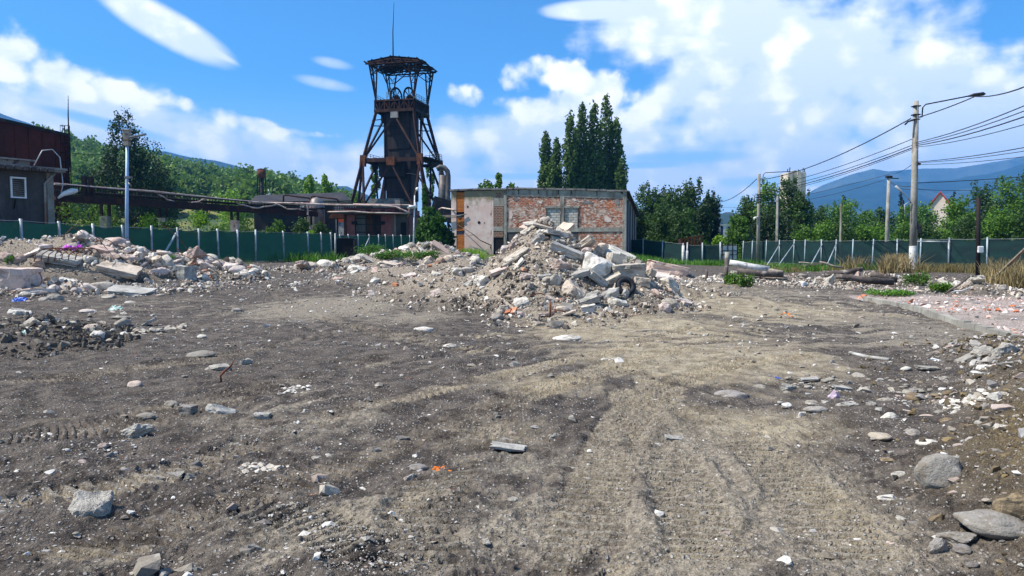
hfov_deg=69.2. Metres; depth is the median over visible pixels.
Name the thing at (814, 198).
power cable
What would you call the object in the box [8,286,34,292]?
slab
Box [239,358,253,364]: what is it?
concrete chunk
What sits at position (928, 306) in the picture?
brick rubble
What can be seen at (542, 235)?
concrete chunk
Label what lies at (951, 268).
dry grass
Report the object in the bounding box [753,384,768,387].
stone
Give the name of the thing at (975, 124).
power cable
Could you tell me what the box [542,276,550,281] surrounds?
stone
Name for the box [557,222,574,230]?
slab
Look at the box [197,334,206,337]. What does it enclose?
field stone
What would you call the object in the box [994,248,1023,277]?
leaning plank
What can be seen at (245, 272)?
concrete chunk
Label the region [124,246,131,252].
concrete chunk
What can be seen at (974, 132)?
power cable
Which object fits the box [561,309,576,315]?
slab
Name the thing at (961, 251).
fence
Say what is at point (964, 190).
power cable
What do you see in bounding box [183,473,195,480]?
concrete chunk
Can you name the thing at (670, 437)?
slab
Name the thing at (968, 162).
power cable
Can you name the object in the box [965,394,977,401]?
field stone
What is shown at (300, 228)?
bush
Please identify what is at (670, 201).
tree
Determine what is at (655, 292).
concrete chunk
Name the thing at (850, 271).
log
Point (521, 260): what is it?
slab
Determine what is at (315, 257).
green grass
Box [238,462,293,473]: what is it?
crushed brick
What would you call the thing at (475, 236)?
dead branch
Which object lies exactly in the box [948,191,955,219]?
conifer tree
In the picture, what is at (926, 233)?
tree
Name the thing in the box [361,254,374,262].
slab
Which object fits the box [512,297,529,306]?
concrete chunk
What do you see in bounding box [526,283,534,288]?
rock
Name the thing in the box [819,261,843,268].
log
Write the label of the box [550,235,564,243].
slab
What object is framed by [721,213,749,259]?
tree
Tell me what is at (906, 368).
field stone
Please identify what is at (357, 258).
concrete chunk
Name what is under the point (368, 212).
insulated pipe
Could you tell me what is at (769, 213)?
tree
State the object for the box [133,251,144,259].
concrete chunk
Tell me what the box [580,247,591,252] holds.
concrete chunk
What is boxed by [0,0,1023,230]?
sky
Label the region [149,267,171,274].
concrete chunk
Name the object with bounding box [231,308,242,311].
rock
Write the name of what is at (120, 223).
bush
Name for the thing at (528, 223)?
slab
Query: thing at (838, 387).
slab
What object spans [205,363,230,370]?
concrete chunk
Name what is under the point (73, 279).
concrete chunk
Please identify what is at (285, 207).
insulated pipe
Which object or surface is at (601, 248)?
concrete chunk
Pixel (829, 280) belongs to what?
concrete chunk
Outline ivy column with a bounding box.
[421,183,427,209]
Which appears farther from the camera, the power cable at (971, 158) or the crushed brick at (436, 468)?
the power cable at (971, 158)
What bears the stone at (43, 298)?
on the ground at (790, 501)
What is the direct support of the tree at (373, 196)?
on the ground at (790, 501)
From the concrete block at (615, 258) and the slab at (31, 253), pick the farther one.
the slab at (31, 253)
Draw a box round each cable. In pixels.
[72,153,114,154]
[721,179,756,201]
[725,179,885,207]
[760,147,911,192]
[761,118,910,179]
[761,149,911,194]
[762,139,911,186]
[762,165,910,204]
[763,145,911,189]
[916,105,1023,142]
[916,116,1023,145]
[916,156,1023,164]
[917,111,1023,143]
[917,151,1023,162]
[918,86,1023,117]
[918,185,1022,190]
[919,124,1023,146]
[919,147,1023,161]
[921,176,1023,182]
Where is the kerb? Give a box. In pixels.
[863,296,1020,336]
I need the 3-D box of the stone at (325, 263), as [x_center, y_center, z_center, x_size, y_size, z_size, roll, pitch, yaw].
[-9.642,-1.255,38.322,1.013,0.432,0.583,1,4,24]
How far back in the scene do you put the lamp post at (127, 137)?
33.71 m
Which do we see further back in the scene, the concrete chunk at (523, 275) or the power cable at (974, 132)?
the power cable at (974, 132)
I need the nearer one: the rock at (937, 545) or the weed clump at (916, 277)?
the rock at (937, 545)
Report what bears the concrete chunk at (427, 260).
on the ground at (790, 501)
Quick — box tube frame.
[917,241,949,262]
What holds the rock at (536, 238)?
on the ground at (790, 501)
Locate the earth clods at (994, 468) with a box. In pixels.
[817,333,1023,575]
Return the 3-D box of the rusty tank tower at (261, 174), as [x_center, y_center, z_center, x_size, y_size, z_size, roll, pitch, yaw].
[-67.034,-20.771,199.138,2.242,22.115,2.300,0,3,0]
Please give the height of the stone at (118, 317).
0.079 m
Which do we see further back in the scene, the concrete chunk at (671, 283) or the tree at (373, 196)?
the tree at (373, 196)
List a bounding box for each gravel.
[0,231,1023,575]
[907,333,1023,556]
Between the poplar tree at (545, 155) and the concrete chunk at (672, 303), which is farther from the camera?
the poplar tree at (545, 155)
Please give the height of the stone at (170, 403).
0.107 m
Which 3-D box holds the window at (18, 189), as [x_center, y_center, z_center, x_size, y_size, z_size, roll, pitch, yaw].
[-25.173,-5.120,37.857,0.100,1.070,0.729,2,4,33]
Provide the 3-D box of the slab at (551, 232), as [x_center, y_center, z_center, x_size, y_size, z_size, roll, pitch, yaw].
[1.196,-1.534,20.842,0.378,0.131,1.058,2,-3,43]
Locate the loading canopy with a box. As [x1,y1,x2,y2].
[328,203,363,235]
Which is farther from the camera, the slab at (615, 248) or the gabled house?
the gabled house
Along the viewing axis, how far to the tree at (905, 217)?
112.15 m
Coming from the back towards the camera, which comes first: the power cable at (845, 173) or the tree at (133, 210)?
the tree at (133, 210)
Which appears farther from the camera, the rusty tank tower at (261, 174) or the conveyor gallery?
the rusty tank tower at (261, 174)
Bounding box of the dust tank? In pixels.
[309,197,324,232]
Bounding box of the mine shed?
[249,192,372,252]
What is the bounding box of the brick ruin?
[421,187,639,254]
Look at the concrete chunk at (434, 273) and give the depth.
24.31 m
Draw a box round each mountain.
[0,113,370,202]
[806,157,1023,195]
[806,164,1023,219]
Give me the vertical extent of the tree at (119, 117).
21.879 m
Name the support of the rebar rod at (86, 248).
on the slab at (71, 261)
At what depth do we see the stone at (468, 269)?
24.33 m
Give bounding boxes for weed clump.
[4,255,13,263]
[351,243,386,253]
[372,250,399,258]
[381,250,421,260]
[412,249,440,258]
[723,271,741,284]
[736,271,754,286]
[862,288,917,296]
[900,270,930,285]
[926,282,954,292]
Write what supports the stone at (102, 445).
on the ground at (790, 501)
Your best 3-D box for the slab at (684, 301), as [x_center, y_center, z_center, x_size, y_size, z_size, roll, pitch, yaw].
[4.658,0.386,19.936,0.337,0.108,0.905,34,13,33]
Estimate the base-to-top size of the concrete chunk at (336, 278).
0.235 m
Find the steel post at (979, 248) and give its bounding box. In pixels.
[975,197,983,275]
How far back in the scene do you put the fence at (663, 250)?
74.71 m
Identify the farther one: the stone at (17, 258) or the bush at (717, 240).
the bush at (717, 240)
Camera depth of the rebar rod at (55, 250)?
26.87 m
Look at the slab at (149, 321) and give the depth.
15.92 m
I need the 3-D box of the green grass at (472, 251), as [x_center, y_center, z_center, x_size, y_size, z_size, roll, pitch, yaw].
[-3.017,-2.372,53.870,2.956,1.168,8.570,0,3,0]
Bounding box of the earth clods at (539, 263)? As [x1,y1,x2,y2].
[442,256,604,311]
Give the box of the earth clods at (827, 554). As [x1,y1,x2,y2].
[3,258,1021,574]
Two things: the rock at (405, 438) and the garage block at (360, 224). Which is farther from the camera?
the garage block at (360, 224)
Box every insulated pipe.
[54,183,316,205]
[155,192,214,202]
[234,201,276,208]
[249,202,409,212]
[273,202,300,209]
[301,202,308,228]
[328,211,409,213]
[353,203,409,205]
[438,207,456,210]
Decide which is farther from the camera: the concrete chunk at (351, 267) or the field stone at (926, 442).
the concrete chunk at (351, 267)
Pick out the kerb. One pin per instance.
(935, 314)
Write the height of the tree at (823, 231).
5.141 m
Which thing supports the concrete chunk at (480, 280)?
on the ground at (790, 501)
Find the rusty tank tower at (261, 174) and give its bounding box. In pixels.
[257,169,265,194]
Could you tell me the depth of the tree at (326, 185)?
148.91 m
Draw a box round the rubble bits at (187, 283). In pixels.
[0,220,1023,306]
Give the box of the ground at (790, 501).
[0,221,1023,575]
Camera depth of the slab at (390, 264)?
41.04 m
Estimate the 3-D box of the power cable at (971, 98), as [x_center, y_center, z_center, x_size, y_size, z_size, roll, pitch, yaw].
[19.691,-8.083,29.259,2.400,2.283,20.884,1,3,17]
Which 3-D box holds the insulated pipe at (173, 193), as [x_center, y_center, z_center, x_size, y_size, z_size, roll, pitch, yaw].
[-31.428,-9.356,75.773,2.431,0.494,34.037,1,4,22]
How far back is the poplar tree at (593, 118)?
150.82 m
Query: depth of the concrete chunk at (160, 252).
29.60 m
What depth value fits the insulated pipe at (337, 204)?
86.18 m
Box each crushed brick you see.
[131,323,190,335]
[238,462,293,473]
[277,385,310,393]
[278,283,301,288]
[431,466,451,470]
[434,489,455,496]
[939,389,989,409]
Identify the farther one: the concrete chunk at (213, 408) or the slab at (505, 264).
the slab at (505, 264)
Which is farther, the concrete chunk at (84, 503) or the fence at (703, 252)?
the fence at (703, 252)
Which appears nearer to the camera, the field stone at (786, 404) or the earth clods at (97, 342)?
the field stone at (786, 404)
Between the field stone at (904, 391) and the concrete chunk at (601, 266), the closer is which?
the field stone at (904, 391)
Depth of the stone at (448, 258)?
39.34 m
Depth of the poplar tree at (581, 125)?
149.75 m
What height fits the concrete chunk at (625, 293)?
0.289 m
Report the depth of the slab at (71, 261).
27.00 m
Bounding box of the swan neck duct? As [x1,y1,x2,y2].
[436,165,450,199]
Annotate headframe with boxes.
[350,9,450,228]
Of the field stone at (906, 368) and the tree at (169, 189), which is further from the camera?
the tree at (169, 189)
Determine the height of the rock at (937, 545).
0.130 m
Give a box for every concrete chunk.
[7,308,31,314]
[31,258,45,267]
[35,244,52,249]
[48,284,59,289]
[59,277,78,282]
[68,490,113,516]
[70,287,83,293]
[80,283,96,290]
[82,255,97,262]
[100,253,119,259]
[121,424,155,438]
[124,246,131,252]
[126,254,138,262]
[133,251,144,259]
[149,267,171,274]
[151,255,161,263]
[156,250,172,255]
[169,251,181,262]
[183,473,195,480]
[186,246,205,259]
[196,258,214,269]
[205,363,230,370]
[205,404,235,413]
[212,261,224,267]
[222,262,238,270]
[234,269,249,276]
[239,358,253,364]
[249,264,262,271]
[261,270,267,276]
[332,277,342,280]
[347,255,360,262]
[347,264,367,271]
[368,290,375,295]
[370,277,380,282]
[398,245,409,250]
[403,473,416,480]
[421,256,432,264]
[428,270,441,276]
[430,288,441,295]
[439,256,445,262]
[450,267,463,275]
[469,260,476,265]
[473,275,491,286]
[495,305,508,314]
[500,245,508,254]
[508,239,518,250]
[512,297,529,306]
[519,272,532,278]
[532,321,544,325]
[536,233,544,240]
[546,274,561,284]
[549,433,559,438]
[550,258,571,269]
[560,230,573,238]
[562,279,585,298]
[572,243,579,248]
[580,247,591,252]
[582,252,612,276]
[594,243,608,254]
[601,287,619,299]
[607,297,628,305]
[620,288,629,297]
[645,268,656,276]
[651,289,660,298]
[659,277,679,292]
[664,298,679,308]
[780,383,796,389]
[797,273,808,278]
[822,274,833,284]
[835,401,858,405]
[866,401,876,405]
[970,346,993,357]
[991,342,1019,358]
[998,284,1005,289]
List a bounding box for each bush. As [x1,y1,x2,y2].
[55,202,96,225]
[68,204,122,227]
[94,205,116,220]
[114,220,132,228]
[136,212,159,228]
[155,217,191,230]
[188,210,211,230]
[203,221,231,231]
[239,225,268,232]
[263,218,284,232]
[288,217,310,233]
[312,221,333,249]
[711,233,724,256]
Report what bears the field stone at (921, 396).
on the ground at (790, 501)
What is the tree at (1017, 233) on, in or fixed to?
on the ground at (790, 501)
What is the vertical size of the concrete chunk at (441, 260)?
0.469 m
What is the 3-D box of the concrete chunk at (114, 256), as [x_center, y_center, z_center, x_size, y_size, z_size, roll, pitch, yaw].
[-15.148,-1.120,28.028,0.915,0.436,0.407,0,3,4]
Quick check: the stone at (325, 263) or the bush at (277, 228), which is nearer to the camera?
the stone at (325, 263)
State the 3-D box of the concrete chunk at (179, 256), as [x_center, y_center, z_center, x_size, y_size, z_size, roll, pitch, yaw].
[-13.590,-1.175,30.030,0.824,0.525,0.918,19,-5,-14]
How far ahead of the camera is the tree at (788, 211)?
94.73 m
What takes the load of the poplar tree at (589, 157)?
on the ground at (790, 501)
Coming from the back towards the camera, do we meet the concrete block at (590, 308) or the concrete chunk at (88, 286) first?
the concrete chunk at (88, 286)
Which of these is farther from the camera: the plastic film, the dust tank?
the dust tank
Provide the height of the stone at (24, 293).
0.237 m
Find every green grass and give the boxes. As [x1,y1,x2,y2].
[262,248,387,261]
[456,248,488,260]
[627,252,767,265]
[769,261,878,272]
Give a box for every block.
[0,267,42,289]
[167,265,196,280]
[178,404,197,415]
[252,412,271,418]
[341,207,419,235]
[579,304,596,312]
[606,252,628,264]
[611,263,645,278]
[634,277,650,287]
[646,259,689,276]
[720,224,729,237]
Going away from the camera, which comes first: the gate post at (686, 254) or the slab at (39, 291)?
the slab at (39, 291)
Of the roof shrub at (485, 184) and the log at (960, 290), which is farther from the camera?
the roof shrub at (485, 184)
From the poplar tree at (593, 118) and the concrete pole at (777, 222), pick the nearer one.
the concrete pole at (777, 222)
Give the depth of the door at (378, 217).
87.71 m
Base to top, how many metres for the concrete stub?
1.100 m
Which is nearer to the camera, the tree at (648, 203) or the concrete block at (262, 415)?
the concrete block at (262, 415)
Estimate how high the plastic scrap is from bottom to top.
0.172 m
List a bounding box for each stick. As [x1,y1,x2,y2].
[220,361,233,382]
[493,292,533,320]
[549,302,551,317]
[630,330,667,331]
[848,351,890,360]
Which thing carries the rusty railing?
on the ground at (790, 501)
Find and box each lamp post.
[121,129,146,240]
[407,187,418,242]
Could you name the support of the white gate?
on the ground at (790, 501)
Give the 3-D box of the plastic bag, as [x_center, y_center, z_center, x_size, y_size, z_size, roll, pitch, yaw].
[-9.723,0.510,18.196,0.338,0.170,0.189,0,3,0]
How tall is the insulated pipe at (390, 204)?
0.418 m
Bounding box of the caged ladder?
[60,125,72,225]
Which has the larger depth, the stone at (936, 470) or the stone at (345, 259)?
the stone at (345, 259)
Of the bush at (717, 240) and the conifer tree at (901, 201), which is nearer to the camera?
the bush at (717, 240)
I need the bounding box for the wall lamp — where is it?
[34,149,77,198]
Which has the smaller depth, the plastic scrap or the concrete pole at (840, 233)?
the plastic scrap
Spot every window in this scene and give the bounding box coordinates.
[10,176,26,198]
[546,208,560,226]
[564,208,578,227]
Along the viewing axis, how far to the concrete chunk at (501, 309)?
17.70 m
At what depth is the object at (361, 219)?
87.69 m
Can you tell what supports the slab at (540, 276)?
on the ground at (790, 501)
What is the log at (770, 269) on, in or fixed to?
on the ground at (790, 501)
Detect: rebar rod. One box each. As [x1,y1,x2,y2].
[47,248,74,261]
[54,247,80,260]
[75,248,100,259]
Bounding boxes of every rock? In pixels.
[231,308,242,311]
[370,447,381,451]
[395,436,409,440]
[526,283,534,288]
[531,234,541,243]
[546,320,563,328]
[828,389,840,397]
[927,537,947,554]
[928,513,944,521]
[935,531,980,545]
[991,492,1023,519]
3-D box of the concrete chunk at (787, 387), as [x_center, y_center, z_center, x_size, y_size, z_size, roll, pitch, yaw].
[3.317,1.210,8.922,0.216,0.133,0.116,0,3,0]
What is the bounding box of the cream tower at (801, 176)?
[780,167,805,229]
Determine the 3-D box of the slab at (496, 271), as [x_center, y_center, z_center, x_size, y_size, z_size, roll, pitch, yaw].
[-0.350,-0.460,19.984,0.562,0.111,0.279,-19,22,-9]
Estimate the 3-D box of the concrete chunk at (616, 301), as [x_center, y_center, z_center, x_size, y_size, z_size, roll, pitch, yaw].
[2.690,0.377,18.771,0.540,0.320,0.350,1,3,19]
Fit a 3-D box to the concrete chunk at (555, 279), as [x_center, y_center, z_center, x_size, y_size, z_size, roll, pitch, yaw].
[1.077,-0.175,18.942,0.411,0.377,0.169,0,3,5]
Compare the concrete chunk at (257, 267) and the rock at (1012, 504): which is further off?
the concrete chunk at (257, 267)
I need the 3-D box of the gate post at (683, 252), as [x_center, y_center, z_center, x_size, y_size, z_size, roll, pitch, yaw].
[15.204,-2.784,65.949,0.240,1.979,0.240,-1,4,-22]
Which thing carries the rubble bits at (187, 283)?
on the ground at (790, 501)
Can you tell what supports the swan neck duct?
attached to the headframe
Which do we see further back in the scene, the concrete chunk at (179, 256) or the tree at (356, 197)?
the tree at (356, 197)
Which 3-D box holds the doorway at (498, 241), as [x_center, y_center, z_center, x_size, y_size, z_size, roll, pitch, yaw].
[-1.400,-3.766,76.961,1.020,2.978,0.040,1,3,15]
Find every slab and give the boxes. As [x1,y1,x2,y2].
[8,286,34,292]
[21,287,56,294]
[24,248,41,256]
[35,249,82,266]
[75,235,88,241]
[90,244,116,253]
[96,259,143,279]
[107,285,157,295]
[117,253,129,260]
[142,317,155,325]
[154,471,184,480]
[173,259,182,263]
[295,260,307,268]
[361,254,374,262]
[379,260,400,266]
[401,272,415,277]
[421,241,429,247]
[431,240,448,253]
[489,267,506,276]
[489,441,526,451]
[502,255,519,266]
[503,246,528,261]
[513,257,524,269]
[520,223,536,235]
[523,219,543,226]
[533,222,553,228]
[537,273,551,278]
[538,312,554,315]
[541,229,569,237]
[544,294,557,302]
[549,240,583,260]
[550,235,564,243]
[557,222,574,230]
[557,302,573,312]
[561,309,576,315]
[569,267,590,277]
[577,235,595,248]
[578,290,598,304]
[587,266,609,287]
[603,271,621,284]
[604,249,620,254]
[608,244,635,259]
[646,269,680,279]
[664,434,682,439]
[676,297,690,304]
[797,377,818,380]
[832,384,852,390]
[915,365,940,370]
[938,279,957,287]
[954,353,976,361]
[966,275,984,282]
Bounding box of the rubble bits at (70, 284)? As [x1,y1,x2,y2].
[0,234,274,296]
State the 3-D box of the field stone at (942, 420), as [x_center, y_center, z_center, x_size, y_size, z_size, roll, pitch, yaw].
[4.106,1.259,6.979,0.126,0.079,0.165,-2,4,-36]
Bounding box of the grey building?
[0,157,67,223]
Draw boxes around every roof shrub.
[478,179,493,187]
[494,172,502,187]
[505,182,517,187]
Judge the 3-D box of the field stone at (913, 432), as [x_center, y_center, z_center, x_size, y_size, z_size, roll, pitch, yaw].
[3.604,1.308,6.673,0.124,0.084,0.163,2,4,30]
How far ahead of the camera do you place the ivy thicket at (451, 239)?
73.08 m
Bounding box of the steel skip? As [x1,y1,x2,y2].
[336,238,356,258]
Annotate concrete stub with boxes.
[725,252,729,265]
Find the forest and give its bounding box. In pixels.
[31,121,366,217]
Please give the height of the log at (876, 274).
0.519 m
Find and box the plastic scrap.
[11,297,27,301]
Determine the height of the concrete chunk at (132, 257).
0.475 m
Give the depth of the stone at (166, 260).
28.89 m
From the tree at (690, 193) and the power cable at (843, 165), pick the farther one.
the tree at (690, 193)
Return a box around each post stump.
[705,269,707,279]
[724,258,727,283]
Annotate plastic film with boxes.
[60,242,82,249]
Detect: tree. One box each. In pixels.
[78,160,120,225]
[81,121,197,229]
[99,106,150,223]
[134,159,184,228]
[213,187,253,231]
[303,174,314,193]
[321,173,333,192]
[351,191,366,203]
[367,165,380,203]
[425,163,434,203]
[536,131,551,187]
[542,156,558,187]
[550,137,562,187]
[557,110,584,188]
[573,101,591,188]
[579,135,600,188]
[583,100,610,188]
[593,93,614,189]
[607,117,628,189]
[614,158,627,189]
[633,180,661,238]
[635,204,648,239]
[643,202,673,243]
[646,184,665,216]
[652,185,691,236]
[663,206,698,248]
[678,176,711,239]
[685,203,714,245]
[698,189,723,241]
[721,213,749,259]
[731,194,756,257]
[747,204,793,242]
[748,177,786,241]
[779,175,801,240]
[787,189,816,240]
[789,224,816,241]
[801,219,835,241]
[809,204,831,230]
[818,200,846,238]
[830,218,858,241]
[835,196,862,231]
[847,223,878,241]
[852,209,875,236]
[866,206,899,239]
[869,222,899,241]
[891,220,909,240]
[892,204,925,228]
[896,192,904,226]
[908,219,945,240]
[918,200,941,238]
[936,216,960,239]
[940,193,981,239]
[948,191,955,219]
[948,213,987,240]
[967,179,1004,226]
[981,207,1019,239]
[987,173,1023,239]
[1006,207,1023,239]
[1013,166,1023,234]
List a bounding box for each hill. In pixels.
[71,199,253,232]
[719,211,1008,242]
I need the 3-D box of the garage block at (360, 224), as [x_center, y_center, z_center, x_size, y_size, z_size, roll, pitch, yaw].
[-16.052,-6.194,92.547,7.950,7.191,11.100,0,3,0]
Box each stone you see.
[0,252,13,261]
[11,254,26,262]
[19,291,31,296]
[20,317,41,326]
[38,297,51,300]
[47,293,64,299]
[67,242,78,246]
[71,459,86,462]
[77,230,87,234]
[79,309,96,312]
[84,324,99,328]
[90,330,104,338]
[91,282,114,288]
[97,443,109,448]
[101,294,115,298]
[109,239,121,246]
[110,237,126,243]
[111,316,129,318]
[114,318,131,326]
[127,380,142,387]
[136,412,158,420]
[161,254,173,267]
[164,400,178,406]
[186,350,215,357]
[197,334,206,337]
[203,258,213,262]
[204,254,217,260]
[228,265,245,272]
[250,268,259,273]
[303,262,318,268]
[317,260,331,266]
[341,257,350,262]
[406,242,415,247]
[409,463,428,470]
[414,327,433,331]
[443,255,453,261]
[443,343,456,347]
[462,267,474,272]
[469,256,480,262]
[482,538,490,544]
[491,312,503,321]
[508,496,518,502]
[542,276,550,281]
[552,335,580,340]
[556,306,569,311]
[659,302,670,312]
[714,390,748,397]
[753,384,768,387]
[781,402,791,406]
[803,406,827,412]
[805,400,818,404]
[851,372,864,376]
[867,432,892,440]
[877,398,892,400]
[877,494,895,500]
[879,457,894,461]
[880,412,896,418]
[890,471,904,476]
[896,515,905,520]
[900,366,911,370]
[902,389,915,394]
[905,392,921,400]
[905,392,926,399]
[905,428,920,435]
[914,453,961,488]
[915,439,937,444]
[937,377,948,380]
[939,417,951,422]
[941,390,952,394]
[952,543,971,555]
[953,509,1023,540]
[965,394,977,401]
[965,561,978,568]
[991,404,1014,411]
[992,423,1007,429]
[994,559,1004,563]
[997,361,1012,365]
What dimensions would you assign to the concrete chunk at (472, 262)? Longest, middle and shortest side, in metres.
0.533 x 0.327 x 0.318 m
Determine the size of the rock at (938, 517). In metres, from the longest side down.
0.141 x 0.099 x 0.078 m
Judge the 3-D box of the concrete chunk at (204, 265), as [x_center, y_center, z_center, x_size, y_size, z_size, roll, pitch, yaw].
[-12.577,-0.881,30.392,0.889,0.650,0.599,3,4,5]
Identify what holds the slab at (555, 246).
on the ground at (790, 501)
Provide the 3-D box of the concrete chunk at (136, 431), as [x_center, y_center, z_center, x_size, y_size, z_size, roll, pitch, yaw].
[-3.414,1.303,6.762,0.353,0.149,0.188,-9,1,15]
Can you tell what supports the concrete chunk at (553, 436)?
on the ground at (790, 501)
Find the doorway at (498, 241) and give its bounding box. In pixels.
[494,237,502,254]
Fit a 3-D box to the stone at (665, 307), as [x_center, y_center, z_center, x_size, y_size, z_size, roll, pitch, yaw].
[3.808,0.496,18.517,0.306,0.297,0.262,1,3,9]
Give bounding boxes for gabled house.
[930,191,948,230]
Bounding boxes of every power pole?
[753,170,795,262]
[885,176,898,241]
[895,92,985,269]
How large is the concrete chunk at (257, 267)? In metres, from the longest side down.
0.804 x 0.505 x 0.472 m
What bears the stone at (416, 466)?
on the ground at (790, 501)
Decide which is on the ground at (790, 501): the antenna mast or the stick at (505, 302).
the stick at (505, 302)
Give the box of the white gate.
[722,244,737,259]
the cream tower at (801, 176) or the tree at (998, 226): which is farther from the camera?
the cream tower at (801, 176)
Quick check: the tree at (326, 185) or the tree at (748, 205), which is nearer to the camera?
the tree at (748, 205)
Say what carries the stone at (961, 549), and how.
on the ground at (790, 501)
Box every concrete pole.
[775,196,778,241]
[839,203,841,241]
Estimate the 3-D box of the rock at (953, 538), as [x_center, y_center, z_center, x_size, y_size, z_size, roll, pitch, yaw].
[2.545,1.426,4.209,0.246,0.091,0.156,-3,2,18]
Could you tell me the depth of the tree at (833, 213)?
105.89 m
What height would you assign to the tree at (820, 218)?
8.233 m
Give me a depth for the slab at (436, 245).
44.77 m
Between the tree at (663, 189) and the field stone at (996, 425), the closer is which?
the field stone at (996, 425)
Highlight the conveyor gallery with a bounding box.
[432,196,450,223]
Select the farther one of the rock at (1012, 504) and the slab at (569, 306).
the slab at (569, 306)
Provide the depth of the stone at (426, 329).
14.60 m
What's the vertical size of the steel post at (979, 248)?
4.059 m
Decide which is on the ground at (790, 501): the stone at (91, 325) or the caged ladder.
the stone at (91, 325)
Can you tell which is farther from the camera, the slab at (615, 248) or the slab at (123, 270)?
the slab at (615, 248)
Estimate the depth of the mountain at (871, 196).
3620.16 m
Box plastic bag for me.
[108,305,123,310]
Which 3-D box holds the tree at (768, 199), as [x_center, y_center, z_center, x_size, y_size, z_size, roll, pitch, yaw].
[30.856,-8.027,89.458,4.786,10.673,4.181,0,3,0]
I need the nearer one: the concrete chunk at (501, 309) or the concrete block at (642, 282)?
the concrete chunk at (501, 309)
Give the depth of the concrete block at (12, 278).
22.84 m
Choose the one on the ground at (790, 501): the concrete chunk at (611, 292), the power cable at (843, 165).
the concrete chunk at (611, 292)
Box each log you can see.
[729,260,769,270]
[737,269,783,276]
[768,268,783,271]
[803,263,825,267]
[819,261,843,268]
[824,267,862,276]
[835,274,894,284]
[870,272,897,282]
[944,276,970,294]
[951,287,970,292]
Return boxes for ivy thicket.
[414,206,449,245]
[436,225,455,247]
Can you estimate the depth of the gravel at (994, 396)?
7.52 m
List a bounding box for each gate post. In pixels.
[682,246,684,263]
[685,251,687,263]
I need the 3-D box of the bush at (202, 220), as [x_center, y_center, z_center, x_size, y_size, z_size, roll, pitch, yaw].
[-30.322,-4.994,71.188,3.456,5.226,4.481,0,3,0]
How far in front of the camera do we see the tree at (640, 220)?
86.96 m
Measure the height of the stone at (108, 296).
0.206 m
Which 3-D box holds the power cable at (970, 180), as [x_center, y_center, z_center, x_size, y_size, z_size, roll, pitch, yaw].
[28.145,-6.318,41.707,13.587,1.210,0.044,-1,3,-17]
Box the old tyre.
[615,276,635,294]
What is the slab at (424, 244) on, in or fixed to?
on the ground at (790, 501)
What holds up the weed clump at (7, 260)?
on the ground at (790, 501)
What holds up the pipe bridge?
on the ground at (790, 501)
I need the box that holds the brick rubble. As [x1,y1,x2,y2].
[850,294,1023,335]
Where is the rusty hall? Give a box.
[0,118,70,224]
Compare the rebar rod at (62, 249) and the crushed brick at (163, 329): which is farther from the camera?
the rebar rod at (62, 249)
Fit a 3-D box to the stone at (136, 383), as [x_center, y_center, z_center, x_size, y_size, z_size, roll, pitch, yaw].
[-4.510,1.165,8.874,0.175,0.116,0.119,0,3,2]
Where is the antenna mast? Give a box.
[67,99,69,165]
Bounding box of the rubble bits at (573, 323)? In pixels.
[296,218,741,329]
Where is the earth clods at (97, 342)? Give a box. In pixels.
[0,311,140,361]
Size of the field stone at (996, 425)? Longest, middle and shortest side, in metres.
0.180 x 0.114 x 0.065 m
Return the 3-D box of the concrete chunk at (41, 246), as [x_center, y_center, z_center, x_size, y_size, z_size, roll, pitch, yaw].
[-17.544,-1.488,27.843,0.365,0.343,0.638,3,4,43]
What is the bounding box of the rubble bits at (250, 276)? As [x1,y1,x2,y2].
[0,233,1023,297]
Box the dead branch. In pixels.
[457,224,491,245]
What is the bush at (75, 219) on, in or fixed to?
on the ground at (790, 501)
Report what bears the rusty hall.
on the ground at (790, 501)
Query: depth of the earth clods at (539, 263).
19.11 m
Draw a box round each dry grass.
[764,263,875,272]
[835,252,930,273]
[912,262,998,273]
[969,255,1023,288]
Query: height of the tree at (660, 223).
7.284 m
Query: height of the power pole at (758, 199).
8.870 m
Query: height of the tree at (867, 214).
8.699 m
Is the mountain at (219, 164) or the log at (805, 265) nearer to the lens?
the log at (805, 265)
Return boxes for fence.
[0,219,331,262]
[334,233,416,255]
[631,239,683,260]
[686,242,720,261]
[742,237,1023,266]
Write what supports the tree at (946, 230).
on the ground at (790, 501)
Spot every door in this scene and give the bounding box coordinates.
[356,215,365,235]
[367,215,373,235]
[376,215,380,235]
[401,222,405,235]
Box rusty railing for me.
[678,235,701,250]
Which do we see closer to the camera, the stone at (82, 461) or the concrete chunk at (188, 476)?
the concrete chunk at (188, 476)
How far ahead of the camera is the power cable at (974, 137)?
31.02 m
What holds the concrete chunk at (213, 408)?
on the ground at (790, 501)
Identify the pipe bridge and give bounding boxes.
[54,176,317,231]
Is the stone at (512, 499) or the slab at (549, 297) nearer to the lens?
the stone at (512, 499)

